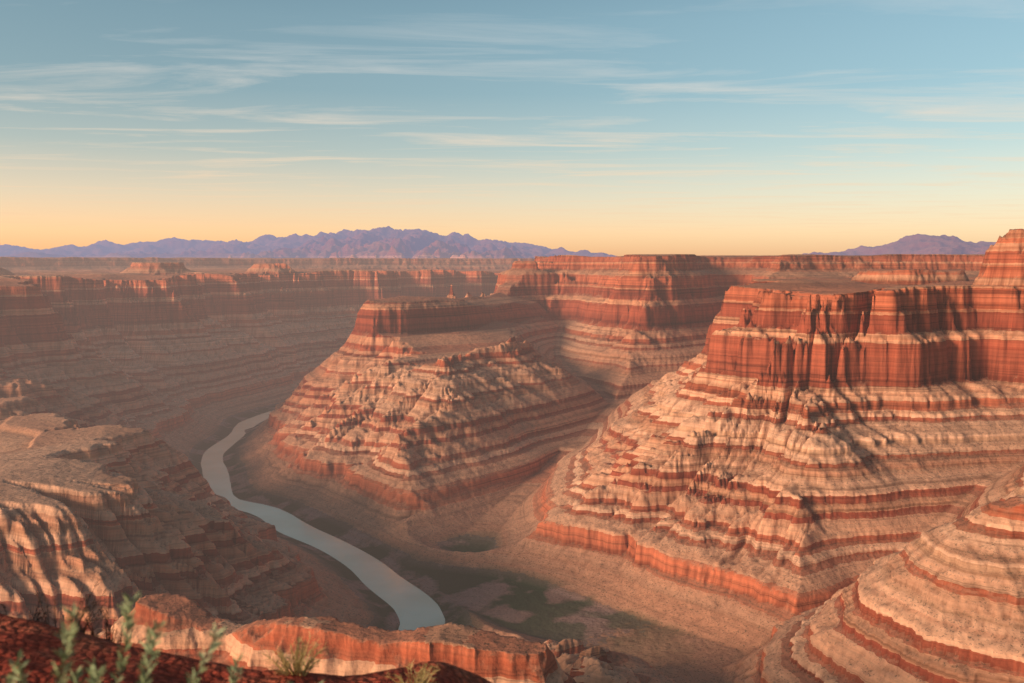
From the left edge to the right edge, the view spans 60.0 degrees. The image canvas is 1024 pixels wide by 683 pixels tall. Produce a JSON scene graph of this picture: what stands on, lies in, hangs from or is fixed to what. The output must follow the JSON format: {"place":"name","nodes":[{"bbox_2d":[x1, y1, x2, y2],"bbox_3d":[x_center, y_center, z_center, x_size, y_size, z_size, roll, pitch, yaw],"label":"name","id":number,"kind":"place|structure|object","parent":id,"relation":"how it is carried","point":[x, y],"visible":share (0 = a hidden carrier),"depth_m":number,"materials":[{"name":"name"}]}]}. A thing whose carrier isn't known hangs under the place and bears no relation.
{"place":"outdoors","nodes":[
{"label":"outdoors","id":0,"kind":"place"},
{"bbox_2d":[0,613,491,682],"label":"ground","id":1,"kind":"structure","parent":0,"point":[37,642],"depth_m":5.74,"materials":[{"name":"red soil"}]},
{"bbox_2d":[0,591,50,622],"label":"dry brush","id":2,"kind":"object","parent":1,"relation":"on","point":[33,618],"visible":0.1,"depth_m":7.29,"materials":[{"name":"plant"}]},
{"bbox_2d":[5,578,113,636],"bbox_3d":[-3.521,2.216,6.881,0.813,0.643,0.636,-2,5,-18],"label":"dry brush","id":3,"kind":"object","parent":1,"relation":"on","point":[88,622],"visible":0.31,"depth_m":6.95,"materials":[{"name":"plant"}]},
{"bbox_2d":[79,604,145,647],"bbox_3d":[-3.000,2.218,6.636,0.539,0.477,0.740,-2,6,-19],"label":"dry brush","id":4,"kind":"object","parent":1,"relation":"on","point":[108,637],"visible":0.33,"depth_m":6.73,"materials":[{"name":"plant"}]},
{"bbox_2d":[2,591,226,682],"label":"sage bush","id":5,"kind":"object","parent":1,"relation":"on","point":[94,674],"visible":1,"depth_m":2.83,"materials":[{"name":"green plant"}]},
{"bbox_2d":[227,652,245,682],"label":"sage bush","id":6,"kind":"object","parent":1,"relation":"on","point":[234,679],"visible":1,"depth_m":3.39,"materials":[{"name":"green plant"}]},
{"bbox_2d":[261,630,328,675],"bbox_3d":[-1.427,2.066,5.803,0.457,0.297,0.423,0,5,0],"label":"shrub","id":7,"kind":"object","parent":1,"relation":"on","point":[297,665],"visible":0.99,"depth_m":5.80,"materials":[{"name":"plant"}]},
{"bbox_2d":[385,660,439,682],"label":"shrub","id":8,"kind":"object","parent":1,"relation":"on","point":[424,674],"visible":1,"depth_m":5.66,"materials":[{"name":"green plant"}]},
{"bbox_2d":[201,411,444,630],"bbox_3d":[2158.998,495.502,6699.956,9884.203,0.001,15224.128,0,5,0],"label":"river water","id":9,"kind":"structure","parent":0,"point":[413,606],"depth_m":3408.58,"materials":[{"name":"grey liquid"}]},
{"bbox_2d":[0,226,1023,682],"bbox_3d":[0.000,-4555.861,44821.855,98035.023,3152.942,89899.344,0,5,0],"label":"canyon terrain","id":10,"kind":"structure","parent":0,"point":[516,462],"depth_m":3347.17,"materials":[{"name":"orange stone"}]},
{"bbox_2d":[0,0,1023,255],"label":"sky","id":11,"kind":"structure","parent":0,"point":[611,127],"materials":[{"name":"blue"}]}
]}

